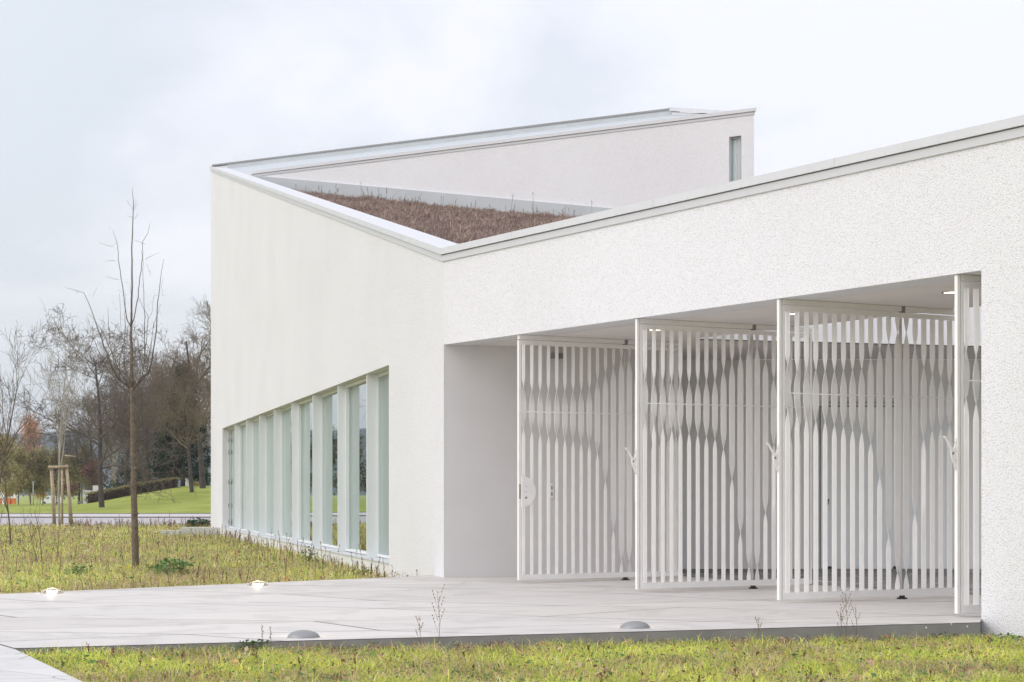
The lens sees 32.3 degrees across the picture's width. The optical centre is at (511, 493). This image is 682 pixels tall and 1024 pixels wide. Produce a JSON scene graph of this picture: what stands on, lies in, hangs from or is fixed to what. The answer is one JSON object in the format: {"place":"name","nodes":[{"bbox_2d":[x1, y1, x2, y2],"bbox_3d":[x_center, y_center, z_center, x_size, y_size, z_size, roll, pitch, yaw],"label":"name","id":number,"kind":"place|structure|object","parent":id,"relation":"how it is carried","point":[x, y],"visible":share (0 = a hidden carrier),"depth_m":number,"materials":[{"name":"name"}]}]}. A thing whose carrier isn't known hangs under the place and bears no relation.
{"place":"outdoors","nodes":[
{"label":"outdoors","id":0,"kind":"place"},
{"bbox_2d":[0,645,81,681],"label":"path","id":1,"kind":"structure","parent":0,"point":[16,665],"depth_m":12.41,"materials":[{"name":"concrete"}]},
{"bbox_2d":[0,518,210,525],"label":"road","id":2,"kind":"structure","parent":0,"point":[18,521],"depth_m":145.35,"materials":[{"name":"grey asphalt"}]},
{"bbox_2d":[0,514,210,516],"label":"pavement","id":3,"kind":"structure","parent":0,"point":[117,515],"depth_m":170.22,"materials":[{"name":"concrete"}]},
{"bbox_2d":[0,513,210,517],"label":"kerb","id":4,"kind":"structure","parent":3,"relation":"on","point":[109,513],"depth_m":183.00,"materials":[{"name":"grey concrete"}]},
{"bbox_2d":[10,430,210,494],"bbox_3d":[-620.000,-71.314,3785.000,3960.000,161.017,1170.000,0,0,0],"label":"hill","id":5,"kind":"structure","parent":0,"point":[95,446],"depth_m":3410.45,"materials":[{"name":"plant"}]},
{"bbox_2d":[0,522,412,593],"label":"grass","id":6,"kind":"structure","parent":0,"point":[53,565],"depth_m":35.75,"materials":[{"name":"green plant"}]},
{"bbox_2d":[0,575,981,648],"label":"pavement","id":7,"kind":"structure","parent":0,"point":[980,622],"depth_m":16.72,"materials":[{"name":"grey concrete"}]},
{"bbox_2d":[0,573,980,647],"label":"paving slabs","id":8,"kind":"structure","parent":7,"relation":"on","point":[152,609],"depth_m":18.67,"materials":[{"name":"concrete"}]},
{"bbox_2d":[41,588,62,593],"bbox_3d":[-5.708,1.208,21.927,0.284,0.068,0.284,0,0,0],"label":"path light","id":9,"kind":"object","parent":8,"relation":"on","point":[51,591],"visible":1,"depth_m":21.98,"materials":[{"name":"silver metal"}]},
{"bbox_2d":[247,581,267,585],"bbox_3d":[-3.413,1.208,23.736,0.284,0.068,0.284,0,0,0],"label":"path light","id":10,"kind":"object","parent":8,"relation":"on","point":[257,583],"visible":1,"depth_m":23.78,"materials":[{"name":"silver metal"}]},
{"bbox_2d":[287,630,319,638],"bbox_3d":[-1.793,1.208,15.205,0.284,0.068,0.284,0,0,0],"label":"path light","id":11,"kind":"object","parent":8,"relation":"on","point":[301,634],"visible":1,"depth_m":15.12,"materials":[{"name":"silver metal"}]},
{"bbox_2d":[620,621,650,628],"bbox_3d":[1.133,1.208,16.271,0.284,0.068,0.284,0,0,0],"label":"path light","id":12,"kind":"object","parent":8,"relation":"on","point":[635,625],"visible":1,"depth_m":16.18,"materials":[{"name":"silver metal"}]},
{"bbox_2d":[16,623,979,655],"bbox_3d":[0.259,1.472,15.544,8.929,0.456,0.003,0,0,-18],"label":"pavement edge","id":13,"kind":"object","parent":7,"relation":"on","point":[870,632],"visible":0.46,"depth_m":15.87,"materials":[{"name":"grey concrete"}]},
{"bbox_2d":[0,486,1019,681],"bbox_3d":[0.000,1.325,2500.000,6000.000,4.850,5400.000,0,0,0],"label":"ground","id":14,"kind":"structure","parent":0,"point":[199,501],"depth_m":207.25,"materials":[{"name":"green plant"}]},
{"bbox_2d":[0,419,14,544],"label":"bare shrub","id":15,"kind":"object","parent":14,"relation":"on","point":[4,473],"visible":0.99,"depth_m":47.88,"materials":[{"name":"brown plant"}]},
{"bbox_2d":[0,502,17,546],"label":"bare shrub","id":16,"kind":"object","parent":14,"relation":"on","point":[5,527],"visible":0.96,"depth_m":44.99,"materials":[{"name":"brown plant"}]},
{"bbox_2d":[0,429,23,504],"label":"leafy tree","id":17,"kind":"object","parent":14,"relation":"on","point":[9,467],"visible":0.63,"depth_m":334.67,"materials":[{"name":"green plant"}]},
{"bbox_2d":[11,440,19,499],"bbox_3d":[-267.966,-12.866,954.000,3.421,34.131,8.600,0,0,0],"label":"house","id":18,"kind":"structure","parent":14,"relation":"on","point":[14,496],"depth_m":950.36,"materials":[{"name":"white paint"}]},
{"bbox_2d":[0,439,38,504],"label":"leafy tree","id":19,"kind":"object","parent":14,"relation":"on","point":[21,464],"visible":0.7,"depth_m":344.46,"materials":[{"name":"green plant"}]},
{"bbox_2d":[13,506,39,562],"bbox_3d":[-9.881,0.901,35.941,0.441,1.285,0.681,0,0,22],"label":"bare shrub","id":20,"kind":"object","parent":14,"relation":"on","point":[28,537],"visible":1,"depth_m":35.99,"materials":[{"name":"brown plant"}]},
{"bbox_2d":[11,403,51,501],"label":"larch","id":21,"kind":"object","parent":14,"relation":"on","point":[29,439],"visible":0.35,"depth_m":618.35,"materials":[{"name":"orange plant"}]},
{"bbox_2d":[20,441,47,504],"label":"leafy tree","id":22,"kind":"object","parent":14,"relation":"on","point":[39,478],"visible":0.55,"depth_m":349.47,"materials":[{"name":"green plant"}]},
{"bbox_2d":[34,488,47,503],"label":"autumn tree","id":23,"kind":"object","parent":14,"relation":"on","point":[41,497],"visible":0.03,"depth_m":394.96,"materials":[{"name":"orange plant"}]},
{"bbox_2d":[29,493,54,561],"bbox_3d":[-9.611,0.775,36.029,0.375,1.583,0.681,0,0,18],"label":"bare shrub","id":24,"kind":"object","parent":14,"relation":"on","point":[40,527],"visible":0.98,"depth_m":35.98,"materials":[{"name":"brown plant"}]},
{"bbox_2d":[0,320,86,485],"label":"sapling","id":25,"kind":"object","parent":14,"relation":"on","point":[9,425],"visible":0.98,"depth_m":61.88,"materials":[{"name":"brown plant"}]},
{"bbox_2d":[33,443,53,503],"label":"leafy tree","id":26,"kind":"object","parent":14,"relation":"on","point":[43,470],"visible":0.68,"depth_m":351.18,"materials":[{"name":"green plant"}]},
{"bbox_2d":[39,443,65,504],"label":"leafy tree","id":27,"kind":"object","parent":14,"relation":"on","point":[48,483],"visible":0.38,"depth_m":347.39,"materials":[{"name":"green plant"}]},
{"bbox_2d":[41,496,63,503],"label":"van","id":28,"kind":"object","parent":14,"relation":"on","point":[47,500],"visible":0.41,"depth_m":409.10,"materials":[{"name":"white paint"}]},
{"bbox_2d":[43,521,75,557],"bbox_3d":[-9.825,1.037,38.095,0.644,1.020,0.573,0,0,15],"label":"bare shrub","id":29,"kind":"object","parent":14,"relation":"on","point":[58,541],"visible":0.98,"depth_m":38.01,"materials":[{"name":"brown plant"}]},
{"bbox_2d":[48,455,75,525],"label":"tree stakes","id":30,"kind":"object","parent":14,"relation":"on","point":[66,467],"visible":0.84,"depth_m":80.81,"materials":[{"name":"brown wood"}]},
{"bbox_2d":[25,299,107,525],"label":"sapling","id":31,"kind":"object","parent":14,"relation":"on","point":[60,440],"visible":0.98,"depth_m":80.87,"materials":[{"name":"brown plant"}]},
{"bbox_2d":[50,449,84,498],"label":"leafy tree","id":32,"kind":"object","parent":14,"relation":"on","point":[71,468],"visible":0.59,"depth_m":339.42,"materials":[{"name":"green plant"}]},
{"bbox_2d":[39,422,97,503],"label":"bare tree","id":33,"kind":"object","parent":14,"relation":"on","point":[72,454],"visible":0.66,"depth_m":339.23,"materials":[{"name":"brown plant"}]},
{"bbox_2d":[33,394,115,489],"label":"bare tree","id":34,"kind":"object","parent":14,"relation":"on","point":[54,454],"visible":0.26,"depth_m":344.27,"materials":[{"name":"brown plant"}]},
{"bbox_2d":[64,563,91,576],"bbox_3d":[-7.444,1.333,30.460,0.496,0.277,0.384,0,0,18],"label":"leafy weed","id":35,"kind":"object","parent":14,"relation":"on","point":[77,570],"visible":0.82,"depth_m":30.45,"materials":[{"name":"green plant"}]},
{"bbox_2d":[73,439,90,503],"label":"leafy tree","id":36,"kind":"object","parent":14,"relation":"on","point":[84,478],"visible":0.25,"depth_m":349.08,"materials":[{"name":"green plant"}]},
{"bbox_2d":[60,456,122,495],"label":"russet shrub","id":37,"kind":"object","parent":14,"relation":"on","point":[94,480],"visible":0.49,"depth_m":329.28,"materials":[{"name":"brown plant"}]},
{"bbox_2d":[83,485,105,503],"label":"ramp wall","id":38,"kind":"structure","parent":14,"relation":"on","point":[95,487],"depth_m":298.60,"materials":[{"name":"concrete"}]},
{"bbox_2d":[42,334,159,487],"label":"bare tree","id":39,"kind":"object","parent":14,"relation":"on","point":[91,430],"visible":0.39,"depth_m":328.52,"materials":[{"name":"brown plant"}]},
{"bbox_2d":[3,303,209,506],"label":"bare tree","id":40,"kind":"object","parent":14,"relation":"on","point":[100,459],"visible":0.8,"depth_m":206.42,"materials":[{"name":"brown plant"}]},
{"bbox_2d":[69,188,175,568],"bbox_3d":[-7.381,-2.151,33.690,1.868,7.322,2.103,0,0,0],"label":"young tree","id":41,"kind":"object","parent":14,"relation":"on","point":[134,521],"visible":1,"depth_m":33.60,"materials":[{"name":"brown plant"}]},
{"bbox_2d":[103,452,146,488],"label":"evergreen shrub","id":42,"kind":"object","parent":14,"relation":"on","point":[121,474],"visible":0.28,"depth_m":261.81,"materials":[{"name":"green plant"}]},
{"bbox_2d":[87,383,174,484],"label":"bare tree","id":43,"kind":"object","parent":14,"relation":"on","point":[128,444],"visible":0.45,"depth_m":249.66,"materials":[{"name":"brown plant"}]},
{"bbox_2d":[82,476,182,502],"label":"hedge","id":44,"kind":"object","parent":14,"relation":"on","point":[109,493],"visible":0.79,"depth_m":228.81,"materials":[{"name":"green plant"}]},
{"bbox_2d":[115,463,153,486],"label":"russet shrub","id":45,"kind":"object","parent":14,"relation":"on","point":[116,480],"visible":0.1,"depth_m":299.12,"materials":[{"name":"brown plant"}]},
{"bbox_2d":[63,349,210,486],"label":"bare tree","id":46,"kind":"object","parent":14,"relation":"on","point":[127,412],"visible":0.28,"depth_m":255.85,"materials":[{"name":"brown plant"}]},
{"bbox_2d":[87,423,208,482],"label":"bare tree","id":47,"kind":"object","parent":14,"relation":"on","point":[144,455],"visible":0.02,"depth_m":362.33,"materials":[{"name":"brown plant"}]},
{"bbox_2d":[102,323,199,482],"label":"bare tree","id":48,"kind":"object","parent":14,"relation":"on","point":[138,385],"visible":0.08,"depth_m":338.71,"materials":[{"name":"brown plant"}]},
{"bbox_2d":[92,295,210,487],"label":"bare tree","id":49,"kind":"object","parent":14,"relation":"on","point":[203,372],"visible":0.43,"depth_m":233.22,"materials":[{"name":"brown plant"}]},
{"bbox_2d":[145,562,168,571],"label":"leafy weed","id":50,"kind":"object","parent":14,"relation":"on","point":[156,566],"visible":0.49,"depth_m":31.36,"materials":[{"name":"green plant"}]},
{"bbox_2d":[104,347,210,464],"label":"bare tree","id":51,"kind":"object","parent":14,"relation":"on","point":[167,396],"visible":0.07,"depth_m":345.00,"materials":[{"name":"brown plant"}]},
{"bbox_2d":[110,387,210,478],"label":"bare tree","id":52,"kind":"object","parent":14,"relation":"on","point":[158,433],"depth_m":346.59,"materials":[{"name":"brown plant"}]},
{"bbox_2d":[122,406,210,485],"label":"bare tree","id":53,"kind":"object","parent":14,"relation":"on","point":[157,447],"visible":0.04,"depth_m":299.32,"materials":[{"name":"brown plant"}]},
{"bbox_2d":[160,530,179,535],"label":"step block","id":54,"kind":"structure","parent":14,"relation":"on","point":[171,531],"depth_m":60.40,"materials":[{"name":"concrete"}]},
{"bbox_2d":[135,352,210,491],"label":"bare tree","id":55,"kind":"object","parent":14,"relation":"on","point":[183,401],"visible":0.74,"depth_m":225.51,"materials":[{"name":"brown plant"}]},
{"bbox_2d":[153,558,193,575],"bbox_3d":[-5.932,1.297,30.941,0.670,0.349,0.540,0,0,30],"label":"leafy weed","id":56,"kind":"object","parent":14,"relation":"on","point":[184,564],"visible":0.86,"depth_m":30.88,"materials":[{"name":"green plant"}]},
{"bbox_2d":[144,364,210,486],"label":"bare tree","id":57,"kind":"object","parent":14,"relation":"on","point":[181,465],"visible":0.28,"depth_m":245.26,"materials":[{"name":"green plant"}]},
{"bbox_2d":[151,347,210,446],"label":"bare tree","id":58,"kind":"object","parent":14,"relation":"on","point":[200,398],"visible":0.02,"depth_m":299.21,"materials":[{"name":"brown plant"}]},
{"bbox_2d":[184,517,210,526],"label":"leafy weed","id":59,"kind":"object","parent":14,"relation":"on","point":[199,522],"visible":0.79,"depth_m":74.92,"materials":[{"name":"green plant"}]},
{"bbox_2d":[180,527,219,535],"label":"wall","id":60,"kind":"structure","parent":14,"relation":"on","point":[198,529],"depth_m":60.50,"materials":[{"name":"concrete"}]},
{"bbox_2d":[194,468,210,485],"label":"evergreen shrub","id":61,"kind":"object","parent":14,"relation":"on","point":[208,482],"visible":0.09,"depth_m":274.48,"materials":[{"name":"green plant"}]},
{"bbox_2d":[2,515,417,592],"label":"dry weeds","id":62,"kind":"object","parent":14,"relation":"on","point":[230,534],"visible":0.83,"depth_m":40.70,"materials":[{"name":"brown plant"}]},
{"bbox_2d":[235,639,269,653],"bbox_3d":[-2.144,1.281,14.652,0.303,0.154,0.251,0,0,0],"label":"leafy weed","id":63,"kind":"object","parent":14,"relation":"on","point":[252,644],"visible":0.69,"depth_m":14.65,"materials":[{"name":"green plant"}]},
{"bbox_2d":[299,546,320,561],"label":"leafy weed","id":64,"kind":"object","parent":14,"relation":"on","point":[309,557],"visible":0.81,"depth_m":36.54,"materials":[{"name":"green plant"}]},
{"bbox_2d":[432,585,444,645],"bbox_3d":[-0.634,1.068,15.196,0.122,0.578,0.051,0,0,8],"label":"dry stalk","id":65,"kind":"object","parent":14,"relation":"on","point":[438,608],"visible":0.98,"depth_m":15.19,"materials":[{"name":"brown plant"}]},
{"bbox_2d":[17,630,1023,681],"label":"grass","id":66,"kind":"structure","parent":14,"relation":"on","point":[766,646],"depth_m":13.79,"materials":[{"name":"green plant"}]},
{"bbox_2d":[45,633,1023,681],"bbox_3d":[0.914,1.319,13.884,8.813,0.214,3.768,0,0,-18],"label":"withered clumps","id":67,"kind":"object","parent":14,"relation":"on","point":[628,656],"visible":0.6,"depth_m":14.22,"materials":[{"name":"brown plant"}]},
{"bbox_2d":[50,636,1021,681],"bbox_3d":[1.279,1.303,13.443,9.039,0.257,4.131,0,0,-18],"label":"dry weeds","id":68,"kind":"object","parent":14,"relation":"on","point":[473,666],"visible":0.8,"depth_m":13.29,"materials":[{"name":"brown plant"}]},
{"bbox_2d":[210,107,1023,640],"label":"building","id":69,"kind":"structure","parent":14,"relation":"on","point":[364,385],"depth_m":27.28,"materials":[{"name":"paint"}]},
{"bbox_2d":[228,427,234,528],"bbox_3d":[-9.095,-0.516,58.029,0.103,3.360,3.727,0,0,-15],"label":"window","id":70,"kind":"structure","parent":69,"relation":"in","point":[231,481],"depth_m":59.36,"materials":[{"name":"glass"}]},
{"bbox_2d":[239,422,245,530],"bbox_3d":[-8.181,-0.516,54.514,0.105,3.360,3.420,0,0,-15],"label":"window","id":71,"kind":"structure","parent":69,"relation":"in","point":[242,427],"depth_m":55.95,"materials":[{"name":"glass"}]},
{"bbox_2d":[253,418,258,532],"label":"window","id":72,"kind":"structure","parent":69,"relation":"in","point":[256,421],"depth_m":52.12,"materials":[{"name":"glass"}]},
{"bbox_2d":[266,412,273,535],"bbox_3d":[-6.439,-0.516,47.915,0.060,3.360,3.333,0,0,-15],"label":"window","id":73,"kind":"structure","parent":69,"relation":"in","point":[270,417],"depth_m":48.78,"materials":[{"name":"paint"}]},
{"bbox_2d":[281,406,291,539],"bbox_3d":[-5.566,-0.516,44.559,0.060,3.360,3.485,0,0,-15],"label":"window","id":74,"kind":"structure","parent":69,"relation":"in","point":[286,413],"depth_m":45.45,"materials":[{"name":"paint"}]},
{"bbox_2d":[298,398,311,543],"bbox_3d":[-4.695,-0.516,41.126,0.105,3.360,3.480,0,0,-15],"label":"window","id":75,"kind":"structure","parent":69,"relation":"in","point":[304,407],"depth_m":42.04,"materials":[{"name":"glass"}]},
{"bbox_2d":[321,389,337,548],"bbox_3d":[-3.777,-0.516,37.687,0.060,3.360,3.521,0,0,-15],"label":"window","id":76,"kind":"structure","parent":69,"relation":"in","point":[329,401],"depth_m":38.41,"materials":[{"name":"glass"}]},
{"bbox_2d":[345,378,365,554],"bbox_3d":[-2.919,-0.516,34.304,0.105,3.360,3.341,0,0,-15],"label":"window","id":77,"kind":"structure","parent":69,"relation":"in","point":[355,392],"depth_m":35.13,"materials":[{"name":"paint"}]},
{"bbox_2d":[377,370,388,558],"bbox_3d":[-2.162,-0.516,31.484,0.060,3.360,2.380,0,0,-15],"label":"window","id":78,"kind":"structure","parent":69,"relation":"in","point":[382,378],"depth_m":32.16,"materials":[{"name":"glass"}]},
{"bbox_2d":[289,186,581,243],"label":"roof plants","id":79,"kind":"object","parent":69,"relation":"on","point":[456,224],"visible":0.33,"depth_m":44.22,"materials":[{"name":"brown plant"}]},
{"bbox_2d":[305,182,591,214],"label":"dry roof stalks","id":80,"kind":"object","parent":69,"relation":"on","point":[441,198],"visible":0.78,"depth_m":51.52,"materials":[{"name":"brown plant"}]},
{"bbox_2d":[517,335,679,579],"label":"gate","id":81,"kind":"structure","parent":69,"relation":"attached to","point":[526,491],"depth_m":24.92,"materials":[{"name":"metal"}]},
{"bbox_2d":[625,319,811,588],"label":"gate","id":82,"kind":"structure","parent":69,"relation":"attached to","point":[639,462],"depth_m":22.63,"materials":[{"name":"metal"}]},
{"bbox_2d":[731,137,740,181],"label":"window","id":83,"kind":"structure","parent":69,"relation":"in","point":[733,138],"depth_m":47.35,"materials":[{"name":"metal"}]},
{"bbox_2d":[820,402,895,568],"bbox_3d":[5.685,-0.124,28.865,1.307,2.728,0.070,0,0,0],"label":"door","id":84,"kind":"structure","parent":69,"relation":"in","point":[829,420],"depth_m":28.86,"materials":[{"name":"white paint"}]},
{"bbox_2d":[766,299,954,599],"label":"gate","id":85,"kind":"structure","parent":69,"relation":"attached to","point":[781,457],"depth_m":20.46,"materials":[{"name":"metal"}]},
{"bbox_2d":[943,274,980,613],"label":"gate","id":86,"kind":"structure","parent":69,"relation":"attached to","point":[959,452],"depth_m":17.69,"materials":[{"name":"metal"}]},
{"bbox_2d":[836,605,844,633],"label":"dry stalk","id":87,"kind":"object","parent":14,"relation":"on","point":[840,619],"visible":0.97,"depth_m":16.43,"materials":[{"name":"brown plant"}]},
{"bbox_2d":[840,587,851,635],"bbox_3d":[3.106,1.135,16.440,0.111,0.541,0.033,0,0,10],"label":"dry stalk","id":88,"kind":"object","parent":14,"relation":"on","point":[846,609],"visible":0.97,"depth_m":16.44,"materials":[{"name":"brown plant"}]},
{"bbox_2d":[851,605,860,635],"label":"dry stalk","id":89,"kind":"object","parent":14,"relation":"on","point":[856,619],"visible":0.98,"depth_m":16.48,"materials":[{"name":"brown plant"}]},
{"bbox_2d":[932,631,956,639],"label":"leafy weed","id":90,"kind":"object","parent":14,"relation":"on","point":[944,635],"visible":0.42,"depth_m":16.75,"materials":[{"name":"green plant"}]},
{"bbox_2d":[993,633,1023,640],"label":"leafy weed","id":91,"kind":"object","parent":14,"relation":"on","point":[1008,637],"visible":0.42,"depth_m":16.82,"materials":[{"name":"green plant"}]},
{"bbox_2d":[0,0,1023,494],"label":"sky","id":92,"kind":"structure","parent":0,"point":[101,100],"materials":[{"name":"white"}]},
{"bbox_2d":[683,569,980,594],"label":"courtyard paving","id":93,"kind":"structure","parent":0,"point":[820,575],"depth_m":26.20,"materials":[{"name":"grey concrete"}]}
]}

